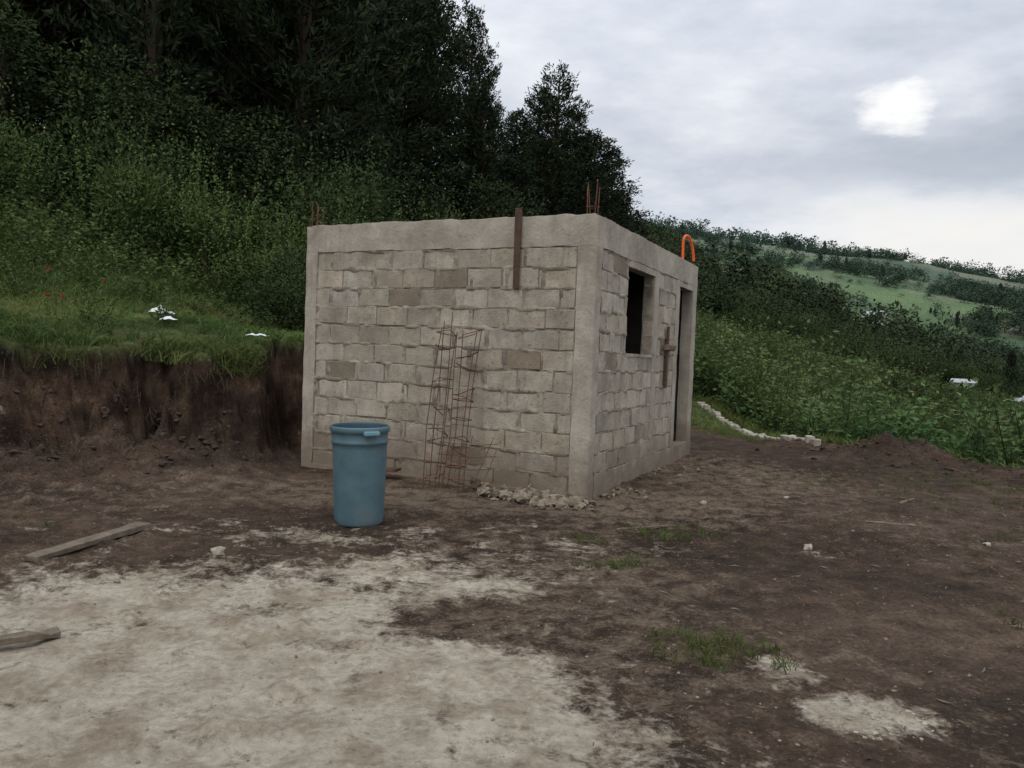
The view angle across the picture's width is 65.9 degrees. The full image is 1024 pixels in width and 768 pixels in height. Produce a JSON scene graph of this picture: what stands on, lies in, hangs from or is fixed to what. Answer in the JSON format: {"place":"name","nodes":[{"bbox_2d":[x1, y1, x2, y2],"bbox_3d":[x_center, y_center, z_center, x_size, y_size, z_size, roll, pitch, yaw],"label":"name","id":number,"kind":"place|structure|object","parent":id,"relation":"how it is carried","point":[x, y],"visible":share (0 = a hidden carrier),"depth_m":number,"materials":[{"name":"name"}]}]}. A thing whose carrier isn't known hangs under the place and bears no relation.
{"place":"outdoors","nodes":[
{"label":"outdoors","id":0,"kind":"place"},
{"bbox_2d":[0,130,1023,767],"bbox_3d":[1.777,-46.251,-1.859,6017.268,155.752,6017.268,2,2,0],"label":"ground","id":1,"kind":"structure","parent":0,"point":[446,698],"depth_m":4.48,"materials":[{"name":"soil"}]},
{"bbox_2d":[0,0,48,121],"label":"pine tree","id":2,"kind":"object","parent":1,"relation":"on","point":[46,18],"visible":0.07,"depth_m":24.01,"materials":[{"name":"green plant"}]},
{"bbox_2d":[0,118,58,213],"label":"shrub","id":3,"kind":"object","parent":1,"relation":"on","point":[4,185],"visible":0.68,"depth_m":15.12,"materials":[{"name":"green plant"}]},
{"bbox_2d":[0,626,60,645],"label":"wooden plank","id":4,"kind":"object","parent":1,"relation":"on","point":[25,636],"visible":1,"depth_m":3.58,"materials":[{"name":"brown wood"}]},
{"bbox_2d":[0,79,62,217],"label":"shrub","id":5,"kind":"object","parent":1,"relation":"on","point":[10,146],"visible":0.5,"depth_m":15.53,"materials":[{"name":"green plant"}]},
{"bbox_2d":[0,0,114,144],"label":"pine tree","id":6,"kind":"object","parent":1,"relation":"on","point":[47,4],"visible":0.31,"depth_m":22.42,"materials":[{"name":"green plant"}]},
{"bbox_2d":[2,122,122,236],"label":"shrub","id":7,"kind":"object","parent":1,"relation":"on","point":[47,170],"visible":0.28,"depth_m":14.93,"materials":[{"name":"green plant"}]},
{"bbox_2d":[0,0,125,189],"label":"broadleaf tree","id":8,"kind":"object","parent":1,"relation":"on","point":[26,42],"visible":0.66,"depth_m":17.84,"materials":[{"name":"green plant"}]},
{"bbox_2d":[0,49,148,211],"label":"shrub","id":9,"kind":"object","parent":1,"relation":"on","point":[65,168],"visible":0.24,"depth_m":16.60,"materials":[{"name":"green plant"}]},
{"bbox_2d":[24,521,151,562],"bbox_3d":[-2.792,1.040,5.263,0.114,0.045,0.982,3,3,15],"label":"wooden plank","id":10,"kind":"object","parent":1,"relation":"on","point":[80,543],"visible":0.99,"depth_m":5.17,"materials":[{"name":"grey wood"}]},
{"bbox_2d":[0,0,184,154],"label":"pine tree","id":11,"kind":"object","parent":1,"relation":"on","point":[70,43],"visible":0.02,"depth_m":28.03,"materials":[{"name":"green plant"}]},
{"bbox_2d":[2,0,201,173],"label":"pine tree","id":12,"kind":"object","parent":1,"relation":"on","point":[81,8],"visible":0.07,"depth_m":25.49,"materials":[{"name":"green plant"}]},
{"bbox_2d":[50,111,195,264],"bbox_3d":[-7.198,-3.572,15.185,2.510,3.231,2.666,3,2,22],"label":"shrub","id":13,"kind":"object","parent":1,"relation":"on","point":[101,185],"visible":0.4,"depth_m":14.46,"materials":[{"name":"green plant"}]},
{"bbox_2d":[36,32,219,210],"bbox_3d":[-9.323,-5.480,18.898,4.642,5.023,4.051,2,2,34],"label":"broadleaf tree","id":14,"kind":"object","parent":1,"relation":"on","point":[177,113],"visible":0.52,"depth_m":18.09,"materials":[{"name":"green plant"}]},
{"bbox_2d":[0,342,260,504],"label":"soil clods","id":15,"kind":"object","parent":1,"relation":"on","point":[105,411],"visible":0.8,"depth_m":8.32,"materials":[{"name":"soil"}]},
{"bbox_2d":[2,348,267,429],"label":"hanging roots","id":16,"kind":"object","parent":1,"relation":"hanging from","point":[131,396],"visible":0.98,"depth_m":8.66,"materials":[{"name":"brown plant"}]},
{"bbox_2d":[0,322,272,378],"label":"grass fringe","id":17,"kind":"object","parent":1,"relation":"on","point":[228,360],"depth_m":9.18,"materials":[{"name":"plant"}]},
{"bbox_2d":[69,71,210,234],"bbox_3d":[-7.944,-4.489,16.881,2.734,4.080,3.587,1,3,-34],"label":"shrub","id":18,"kind":"object","parent":1,"relation":"on","point":[147,156],"visible":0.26,"depth_m":16.23,"materials":[{"name":"green plant"}]},
{"bbox_2d":[0,176,304,340],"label":"weeds","id":19,"kind":"object","parent":1,"relation":"on","point":[43,232],"visible":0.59,"depth_m":12.82,"materials":[{"name":"green plant"}]},
{"bbox_2d":[0,210,304,358],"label":"grass","id":20,"kind":"structure","parent":1,"relation":"on","point":[29,327],"depth_m":10.54,"materials":[{"name":"plant"}]},
{"bbox_2d":[27,0,287,160],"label":"pine tree","id":21,"kind":"object","parent":1,"relation":"on","point":[152,27],"visible":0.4,"depth_m":20.69,"materials":[{"name":"green plant"}]},
{"bbox_2d":[73,130,248,251],"bbox_3d":[-7.025,-3.610,16.052,2.803,2.973,2.851,3,2,23],"label":"shrub","id":22,"kind":"object","parent":1,"relation":"on","point":[207,188],"visible":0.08,"depth_m":15.74,"materials":[{"name":"green plant"}]},
{"bbox_2d":[87,111,239,277],"bbox_3d":[-6.344,-3.282,14.601,2.579,3.245,2.713,0,4,-34],"label":"shrub","id":23,"kind":"object","parent":1,"relation":"on","point":[162,210],"visible":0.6,"depth_m":14.23,"materials":[{"name":"green plant"}]},
{"bbox_2d":[84,0,312,196],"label":"pine tree","id":24,"kind":"object","parent":1,"relation":"on","point":[227,49],"visible":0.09,"depth_m":26.83,"materials":[{"name":"green plant"}]},
{"bbox_2d":[138,134,282,294],"bbox_3d":[-5.590,-2.805,14.455,2.550,2.902,2.401,4,3,18],"label":"shrub","id":25,"kind":"object","parent":1,"relation":"on","point":[203,234],"visible":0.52,"depth_m":14.33,"materials":[{"name":"green plant"}]},
{"bbox_2d":[138,101,322,231],"bbox_3d":[-7.148,-4.918,20.425,4.158,4.430,4.826,3,3,17],"label":"broadleaf tree","id":26,"kind":"object","parent":1,"relation":"on","point":[222,140],"visible":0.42,"depth_m":19.77,"materials":[{"name":"green plant"}]},
{"bbox_2d":[155,121,328,265],"bbox_3d":[-5.729,-3.729,16.853,3.284,3.551,3.311,4,3,37],"label":"shrub","id":27,"kind":"object","parent":1,"relation":"on","point":[242,201],"visible":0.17,"depth_m":16.54,"materials":[{"name":"green plant"}]},
{"bbox_2d":[120,1,381,206],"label":"pine tree","id":28,"kind":"object","parent":1,"relation":"on","point":[289,33],"visible":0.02,"depth_m":30.94,"materials":[{"name":"green plant"}]},
{"bbox_2d":[203,205,305,320],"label":"shrub","id":29,"kind":"object","parent":1,"relation":"on","point":[232,266],"visible":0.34,"depth_m":13.45,"materials":[{"name":"green plant"}]},
{"bbox_2d":[206,172,310,269],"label":"shrub","id":30,"kind":"object","parent":1,"relation":"on","point":[288,236],"visible":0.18,"depth_m":15.01,"materials":[{"name":"green plant"}]},
{"bbox_2d":[221,230,305,332],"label":"shrub","id":31,"kind":"object","parent":1,"relation":"on","point":[280,298],"visible":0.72,"depth_m":11.59,"materials":[{"name":"green plant"}]},
{"bbox_2d":[162,0,428,229],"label":"pine tree","id":32,"kind":"object","parent":1,"relation":"on","point":[302,78],"visible":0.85,"depth_m":21.51,"materials":[{"name":"green plant"}]},
{"bbox_2d":[241,202,350,308],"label":"shrub","id":33,"kind":"object","parent":1,"relation":"on","point":[263,257],"visible":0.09,"depth_m":14.11,"materials":[{"name":"green plant"}]},
{"bbox_2d":[301,252,318,467],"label":"corner column front","id":34,"kind":"structure","parent":1,"relation":"on","point":[312,259],"depth_m":9.06,"materials":[{"name":"concrete"}]},
{"bbox_2d":[254,194,382,330],"bbox_3d":[-3.270,-1.718,12.988,2.204,2.496,1.708,3,2,21],"label":"shrub","id":35,"kind":"object","parent":1,"relation":"on","point":[288,256],"visible":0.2,"depth_m":12.64,"materials":[{"name":"green plant"}]},
{"bbox_2d":[275,110,381,249],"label":"shrub","id":36,"kind":"object","parent":1,"relation":"on","point":[331,211],"visible":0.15,"depth_m":16.20,"materials":[{"name":"green plant"}]},
{"bbox_2d":[251,103,408,242],"bbox_3d":[-3.942,-3.870,17.997,3.582,4.436,2.760,3,2,18],"label":"shrub","id":37,"kind":"object","parent":1,"relation":"on","point":[373,208],"visible":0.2,"depth_m":17.51,"materials":[{"name":"green plant"}]},
{"bbox_2d":[281,157,404,231],"bbox_3d":[-4.428,-3.873,20.483,3.780,3.730,4.387,2,2,-9],"label":"broadleaf tree","id":38,"kind":"object","parent":1,"relation":"on","point":[387,189],"visible":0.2,"depth_m":19.67,"materials":[{"name":"green plant"}]},
{"bbox_2d":[227,0,467,178],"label":"pine tree","id":39,"kind":"object","parent":1,"relation":"on","point":[411,96],"visible":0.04,"depth_m":29.74,"materials":[{"name":"green plant"}]},
{"bbox_2d":[226,0,476,215],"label":"pine tree","id":40,"kind":"object","parent":1,"relation":"on","point":[416,133],"visible":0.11,"depth_m":26.55,"materials":[{"name":"green plant"}]},
{"bbox_2d":[284,125,421,220],"bbox_3d":[-5.017,-5.190,23.823,4.642,4.784,4.051,3,4,19],"label":"broadleaf tree","id":41,"kind":"object","parent":1,"relation":"on","point":[391,173],"visible":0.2,"depth_m":23.32,"materials":[{"name":"green plant"}]},
{"bbox_2d":[330,422,389,527],"bbox_3d":[-1.204,0.711,6.231,0.468,0.778,0.508,1,3,0],"label":"plastic barrel","id":42,"kind":"object","parent":1,"relation":"on","point":[359,452],"visible":1,"depth_m":6.06,"materials":[{"name":"plastic"}]},
{"bbox_2d":[295,0,480,217],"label":"pine tree","id":43,"kind":"object","parent":1,"relation":"on","point":[427,42],"visible":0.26,"depth_m":31.99,"materials":[{"name":"green plant"}]},
{"bbox_2d":[334,148,460,221],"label":"shrub","id":44,"kind":"object","parent":1,"relation":"on","point":[446,217],"visible":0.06,"depth_m":20.16,"materials":[{"name":"green plant"}]},
{"bbox_2d":[381,176,465,221],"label":"broadleaf tree","id":45,"kind":"object","parent":1,"relation":"on","point":[408,216],"visible":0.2,"depth_m":26.58,"materials":[{"name":"green plant"}]},
{"bbox_2d":[310,463,559,493],"bbox_3d":[-0.862,1.050,8.447,3.169,0.120,0.139,3,3,25],"label":"footing front","id":46,"kind":"object","parent":1,"relation":"on","point":[324,466],"visible":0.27,"depth_m":8.34,"materials":[{"name":"concrete"}]},
{"bbox_2d":[312,247,577,492],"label":"front wall blocks","id":47,"kind":"structure","parent":46,"relation":"on","point":[416,275],"depth_m":8.25,"materials":[{"name":"concrete"}]},
{"bbox_2d":[307,214,603,252],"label":"ring beam front","id":48,"kind":"structure","parent":47,"relation":"on","point":[566,230],"depth_m":8.19,"materials":[{"name":"concrete"}]},
{"bbox_2d":[311,180,599,225],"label":"rebar stubs","id":49,"kind":"object","parent":48,"relation":"on","point":[587,206],"visible":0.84,"depth_m":7.71,"materials":[{"name":"metal"}]},
{"bbox_2d":[513,208,521,288],"bbox_3d":[0.053,-1.351,7.875,0.076,0.805,0.027,3,3,25],"label":"form board","id":50,"kind":"object","parent":48,"relation":"attached to","point":[517,238],"visible":1,"depth_m":7.87,"materials":[{"name":"brown wood"}]},
{"bbox_2d":[312,246,577,492],"bbox_3d":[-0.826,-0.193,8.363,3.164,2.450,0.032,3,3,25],"label":"front wall mortar joints","id":51,"kind":"object","parent":46,"relation":"on","point":[518,389],"visible":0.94,"depth_m":8.24,"materials":[{"name":"concrete"}]},
{"bbox_2d":[393,0,479,217],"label":"pine tree","id":52,"kind":"object","parent":1,"relation":"on","point":[462,61],"visible":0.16,"depth_m":34.85,"materials":[{"name":"green plant"}]},
{"bbox_2d":[393,0,481,213],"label":"pine tree","id":53,"kind":"object","parent":1,"relation":"on","point":[454,16],"visible":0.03,"depth_m":40.43,"materials":[{"name":"green plant"}]},
{"bbox_2d":[423,312,455,487],"bbox_3d":[-0.732,0.156,8.054,0.216,1.787,0.253,3,3,27],"label":"rebar cage","id":54,"kind":"object","parent":1,"relation":"on","point":[438,387],"visible":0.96,"depth_m":8.04,"materials":[{"name":"metal"}]},
{"bbox_2d":[441,329,481,490],"bbox_3d":[-0.505,0.247,7.967,0.292,1.629,0.227,3,3,25],"label":"rebar cage","id":55,"kind":"object","parent":1,"relation":"on","point":[464,418],"visible":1,"depth_m":7.96,"materials":[{"name":"metal"}]},
{"bbox_2d":[431,435,497,492],"bbox_3d":[-0.475,0.783,7.870,0.661,0.533,0.227,3,3,25],"label":"wire panel","id":56,"kind":"object","parent":1,"relation":"on","point":[465,464],"visible":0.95,"depth_m":7.87,"materials":[{"name":"metal"}]},
{"bbox_2d":[432,4,505,216],"bbox_3d":[-2.090,-11.348,37.716,4.334,13.746,4.474,1,3,-34],"label":"pine tree","id":57,"kind":"object","parent":1,"relation":"on","point":[481,60],"visible":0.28,"depth_m":37.53,"materials":[{"name":"green plant"}]},
{"bbox_2d":[406,80,537,219],"bbox_3d":[-1.660,-8.493,34.717,5.906,9.522,5.951,2,2,16],"label":"pine tree","id":58,"kind":"object","parent":1,"relation":"on","point":[474,143],"visible":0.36,"depth_m":34.07,"materials":[{"name":"green plant"}]},
{"bbox_2d":[459,53,509,218],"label":"pine tree","id":59,"kind":"object","parent":1,"relation":"on","point":[500,108],"visible":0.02,"depth_m":41.51,"materials":[{"name":"green plant"}]},
{"bbox_2d":[456,173,549,219],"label":"broadleaf tree","id":60,"kind":"object","parent":1,"relation":"on","point":[498,211],"visible":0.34,"depth_m":28.01,"materials":[{"name":"green plant"}]},
{"bbox_2d":[471,107,555,218],"bbox_3d":[0.278,-8.913,38.790,6.427,9.266,6.637,3,1,4],"label":"pine tree","id":61,"kind":"object","parent":1,"relation":"on","point":[521,141],"visible":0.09,"depth_m":38.15,"materials":[{"name":"green plant"}]},
{"bbox_2d":[479,157,549,218],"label":"cedar tree","id":62,"kind":"object","parent":1,"relation":"on","point":[514,175],"visible":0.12,"depth_m":32.25,"materials":[{"name":"green plant"}]},
{"bbox_2d":[12,468,1023,674],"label":"grass tufts","id":63,"kind":"object","parent":1,"relation":"on","point":[708,659],"visible":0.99,"depth_m":4.38,"materials":[{"name":"plant"}]},
{"bbox_2d":[459,477,613,513],"bbox_3d":[0.178,1.074,7.508,1.641,0.157,0.740,3,2,22],"label":"rubble pile","id":64,"kind":"object","parent":1,"relation":"on","point":[541,500],"visible":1,"depth_m":7.48,"materials":[{"name":"stone"}]},
{"bbox_2d":[494,81,580,203],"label":"pine tree","id":65,"kind":"object","parent":1,"relation":"on","point":[532,100],"visible":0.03,"depth_m":43.24,"materials":[{"name":"green plant"}]},
{"bbox_2d":[491,134,589,215],"bbox_3d":[1.165,-7.707,37.607,6.460,8.043,6.244,2,2,-9],"label":"pine tree","id":66,"kind":"object","parent":1,"relation":"on","point":[546,165],"visible":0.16,"depth_m":36.82,"materials":[{"name":"green plant"}]},
{"bbox_2d":[495,60,624,211],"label":"pine tree","id":67,"kind":"object","parent":1,"relation":"on","point":[567,113],"visible":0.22,"depth_m":40.76,"materials":[{"name":"green plant"}]},
{"bbox_2d":[554,177,607,215],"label":"cedar tree","id":68,"kind":"object","parent":1,"relation":"on","point":[575,208],"visible":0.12,"depth_m":35.65,"materials":[{"name":"green plant"}]},
{"bbox_2d":[568,246,602,500],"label":"corner column front","id":69,"kind":"structure","parent":1,"relation":"on","point":[585,376],"depth_m":7.64,"materials":[{"name":"concrete"}]},
{"bbox_2d":[547,142,623,218],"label":"cedar tree","id":70,"kind":"object","parent":1,"relation":"on","point":[587,157],"visible":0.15,"depth_m":39.27,"materials":[{"name":"green plant"}]},
{"bbox_2d":[558,108,630,208],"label":"pine tree","id":71,"kind":"object","parent":1,"relation":"on","point":[581,119],"visible":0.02,"depth_m":43.42,"materials":[{"name":"green plant"}]},
{"bbox_2d":[211,496,990,555],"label":"loose stones","id":72,"kind":"object","parent":1,"relation":"on","point":[218,551],"visible":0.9,"depth_m":5.12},
{"bbox_2d":[572,187,647,236],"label":"pine tree","id":73,"kind":"object","parent":1,"relation":"on","point":[607,200],"visible":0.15,"depth_m":37.19,"materials":[{"name":"green plant"}]},
{"bbox_2d":[566,128,660,244],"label":"cedar tree","id":74,"kind":"object","parent":1,"relation":"on","point":[604,154],"visible":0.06,"depth_m":41.48,"materials":[{"name":"green plant"}]},
{"bbox_2d":[593,142,665,242],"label":"cedar tree","id":75,"kind":"object","parent":1,"relation":"on","point":[630,190],"visible":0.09,"depth_m":42.88,"materials":[{"name":"green plant"}]},
{"bbox_2d":[592,440,689,497],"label":"footing beam side","id":76,"kind":"structure","parent":1,"relation":"on","point":[607,480],"depth_m":9.13,"materials":[{"name":"concrete"}]},
{"bbox_2d":[593,267,689,474],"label":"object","id":77,"kind":"object","parent":76,"relation":"on","point":[648,312],"visible":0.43,"depth_m":9.50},
{"bbox_2d":[640,270,659,453],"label":"concrete column","id":78,"kind":"structure","parent":77,"relation":"attached to","point":[654,340],"depth_m":9.57,"materials":[{"name":"concrete"}]},
{"bbox_2d":[603,218,697,286],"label":"ring beam side","id":79,"kind":"structure","parent":77,"relation":"on","point":[622,241],"depth_m":9.02,"materials":[{"name":"concrete"}]},
{"bbox_2d":[669,279,679,446],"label":"concrete column","id":80,"kind":"structure","parent":77,"relation":"attached to","point":[676,325],"depth_m":10.53,"materials":[{"name":"concrete"}]},
{"bbox_2d":[593,251,690,473],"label":"side wall blocks","id":81,"kind":"structure","parent":76,"relation":"on","point":[603,441],"depth_m":8.61,"materials":[{"name":"concrete"}]},
{"bbox_2d":[594,249,687,474],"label":"side wall mortar joints","id":82,"kind":"object","parent":81,"relation":"attached to","point":[623,352],"visible":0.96,"depth_m":8.47,"materials":[{"name":"concrete"}]},
{"bbox_2d":[628,261,655,276],"bbox_3d":[1.421,-1.320,8.991,0.147,0.082,1.114,3,3,25],"label":"window lintel","id":83,"kind":"structure","parent":81,"relation":"on","point":[645,269],"depth_m":8.98,"materials":[{"name":"concrete"}]},
{"bbox_2d":[600,466,700,499],"bbox_3d":[1.638,1.091,8.927,0.500,0.075,2.521,3,3,26],"label":"rubble pile","id":84,"kind":"object","parent":1,"relation":"on","point":[643,494],"visible":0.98,"depth_m":8.14,"materials":[{"name":"stone"}]},
{"bbox_2d":[676,286,696,440],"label":"corner column back","id":85,"kind":"structure","parent":1,"relation":"on","point":[686,362],"depth_m":11.38,"materials":[{"name":"concrete"}]},
{"bbox_2d":[697,402,820,445],"bbox_3d":[4.705,0.827,15.695,0.248,0.609,5.558,2,2,-7],"label":"stone edging","id":86,"kind":"object","parent":1,"relation":"on","point":[810,439],"visible":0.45,"depth_m":15.32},
{"bbox_2d":[736,299,786,336],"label":"shrub","id":87,"kind":"object","parent":1,"relation":"on","point":[755,322],"visible":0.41,"depth_m":54.98,"materials":[{"name":"green plant"}]},
{"bbox_2d":[731,291,794,337],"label":"shrub","id":88,"kind":"object","parent":1,"relation":"on","point":[762,313],"visible":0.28,"depth_m":59.15,"materials":[{"name":"green plant"}]},
{"bbox_2d":[557,470,1023,767],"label":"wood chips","id":89,"kind":"object","parent":1,"relation":"on","point":[1019,765],"visible":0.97,"depth_m":3.79,"materials":[{"name":"brown wood"}]},
{"bbox_2d":[775,300,832,340],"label":"shrub","id":90,"kind":"object","parent":1,"relation":"on","point":[798,326],"visible":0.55,"depth_m":62.00,"materials":[{"name":"green plant"}]},
{"bbox_2d":[628,211,1023,396],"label":"distant trees","id":91,"kind":"object","parent":1,"relation":"on","point":[769,283],"visible":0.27,"depth_m":131.33,"materials":[{"name":"green plant"}]},
{"bbox_2d":[808,328,850,362],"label":"shrub","id":92,"kind":"object","parent":1,"relation":"on","point":[828,346],"visible":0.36,"depth_m":50.35,"materials":[{"name":"green plant"}]},
{"bbox_2d":[690,389,1023,467],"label":"grass verge","id":93,"kind":"object","parent":1,"relation":"on","point":[735,418],"depth_m":15.98,"materials":[{"name":"plant"}]},
{"bbox_2d":[823,321,912,371],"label":"shrub","id":94,"kind":"object","parent":1,"relation":"on","point":[855,350],"visible":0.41,"depth_m":50.59,"materials":[{"name":"green plant"}]},
{"bbox_2d":[817,698,933,741],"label":"cement lumps","id":95,"kind":"object","parent":1,"relation":"on","point":[890,733],"visible":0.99,"depth_m":3.09,"materials":[{"name":"concrete"}]},
{"bbox_2d":[862,331,913,375],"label":"shrub","id":96,"kind":"object","parent":1,"relation":"on","point":[905,357],"visible":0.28,"depth_m":54.52,"materials":[{"name":"green plant"}]},
{"bbox_2d":[755,431,1023,489],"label":"soil clods","id":97,"kind":"object","parent":1,"relation":"on","point":[949,470],"visible":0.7,"depth_m":11.04,"materials":[{"name":"soil"}]},
{"bbox_2d":[868,340,935,380],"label":"shrub","id":98,"kind":"object","parent":1,"relation":"on","point":[915,362],"visible":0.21,"depth_m":55.35,"materials":[{"name":"green plant"}]},
{"bbox_2d":[934,351,990,389],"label":"shrub","id":99,"kind":"object","parent":1,"relation":"on","point":[957,373],"visible":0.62,"depth_m":75.02,"materials":[{"name":"green plant"}]},
{"bbox_2d":[978,362,1020,394],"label":"shrub","id":100,"kind":"object","parent":1,"relation":"on","point":[999,380],"visible":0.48,"depth_m":78.69,"materials":[{"name":"green plant"}]},
{"bbox_2d":[32,433,1021,767],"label":"gravel","id":101,"kind":"structure","parent":0,"point":[520,623],"depth_m":4.48,"materials":[{"name":"gravel"}]},
{"bbox_2d":[36,0,1023,278],"label":"sky","id":102,"kind":"structure","parent":0,"point":[898,125],"materials":[{"name":"white"}]},
{"bbox_2d":[664,327,669,387],"bbox_3d":[1.966,-0.338,10.024,0.026,0.782,0.087,3,3,25],"label":"clamp board","id":103,"kind":"object","parent":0,"point":[666,358],"visible":1,"depth_m":10.00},
{"bbox_2d":[692,307,1023,467],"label":"crop field","id":104,"kind":"structure","parent":0,"point":[793,386],"depth_m":17.86,"materials":[{"name":"green plant"}]},
{"bbox_3d":[0.082,0.958,10.377,3.180,0.060,4.060,3,3,25],"label":"floor slab","id":105,"kind":"object","parent":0,"visible":0},
{"bbox_2d":[625,271,682,440],"bbox_3d":[0.127,-0.386,10.326,3.195,2.628,4.090,3,3,25],"label":"interior lining","id":106,"kind":"object","parent":105,"relation":"on","point":[634,309],"visible":0.02,"depth_m":11.74,"materials":[{"name":"black"}]},
{"bbox_2d":[312,213,683,258],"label":"roof slab","id":107,"kind":"structure","parent":106,"relation":"on","point":[461,220],"depth_m":8.30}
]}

